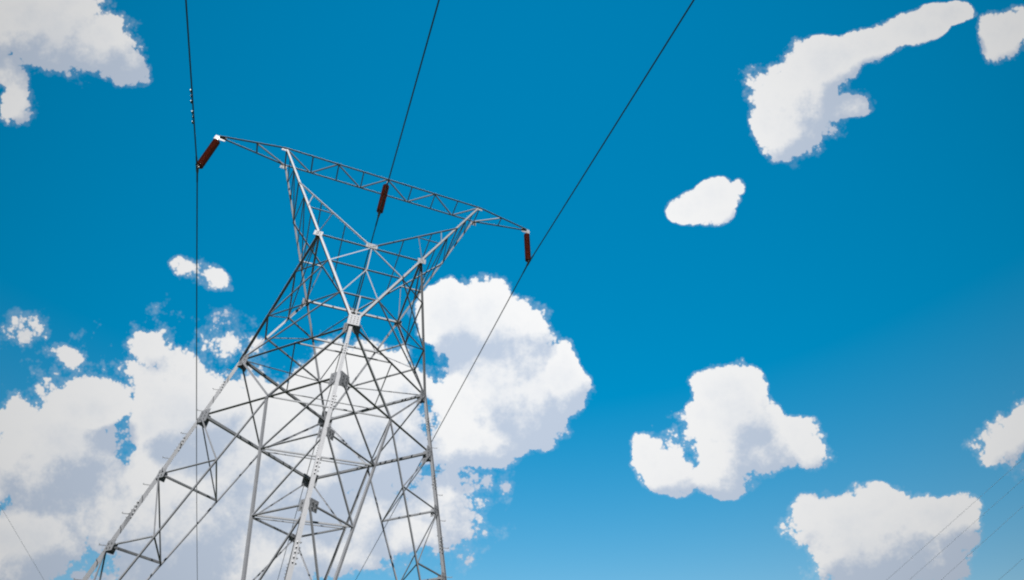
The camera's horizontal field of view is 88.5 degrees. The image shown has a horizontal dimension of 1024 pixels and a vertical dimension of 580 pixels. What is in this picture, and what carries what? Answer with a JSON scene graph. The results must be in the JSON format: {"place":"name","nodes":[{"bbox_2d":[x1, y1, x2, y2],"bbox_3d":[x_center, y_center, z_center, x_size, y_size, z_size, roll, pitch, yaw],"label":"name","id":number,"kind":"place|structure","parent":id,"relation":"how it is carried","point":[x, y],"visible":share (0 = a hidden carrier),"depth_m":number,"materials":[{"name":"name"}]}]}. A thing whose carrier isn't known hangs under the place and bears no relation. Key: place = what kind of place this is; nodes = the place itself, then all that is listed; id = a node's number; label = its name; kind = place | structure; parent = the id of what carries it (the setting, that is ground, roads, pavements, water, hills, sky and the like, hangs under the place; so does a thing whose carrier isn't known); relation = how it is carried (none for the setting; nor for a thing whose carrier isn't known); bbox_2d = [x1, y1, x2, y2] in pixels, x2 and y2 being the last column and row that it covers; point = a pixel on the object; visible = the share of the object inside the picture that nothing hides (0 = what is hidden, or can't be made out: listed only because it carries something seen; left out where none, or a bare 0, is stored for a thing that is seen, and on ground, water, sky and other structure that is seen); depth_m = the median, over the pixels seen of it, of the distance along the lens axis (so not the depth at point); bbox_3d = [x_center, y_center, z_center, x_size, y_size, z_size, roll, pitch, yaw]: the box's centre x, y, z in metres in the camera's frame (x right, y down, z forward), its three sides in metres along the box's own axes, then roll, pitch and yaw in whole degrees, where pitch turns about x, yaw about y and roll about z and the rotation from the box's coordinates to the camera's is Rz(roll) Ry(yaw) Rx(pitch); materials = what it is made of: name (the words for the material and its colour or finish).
{"place":"outdoors","nodes":[
{"label":"outdoors","id":0,"kind":"place"},
{"bbox_2d":[0,0,1023,579],"label":"sky","id":1,"kind":"structure","parent":0,"point":[773,328],"materials":[{"name":"blue"}]},
{"label":"ground","id":2,"kind":"structure","parent":0,"visible":0},
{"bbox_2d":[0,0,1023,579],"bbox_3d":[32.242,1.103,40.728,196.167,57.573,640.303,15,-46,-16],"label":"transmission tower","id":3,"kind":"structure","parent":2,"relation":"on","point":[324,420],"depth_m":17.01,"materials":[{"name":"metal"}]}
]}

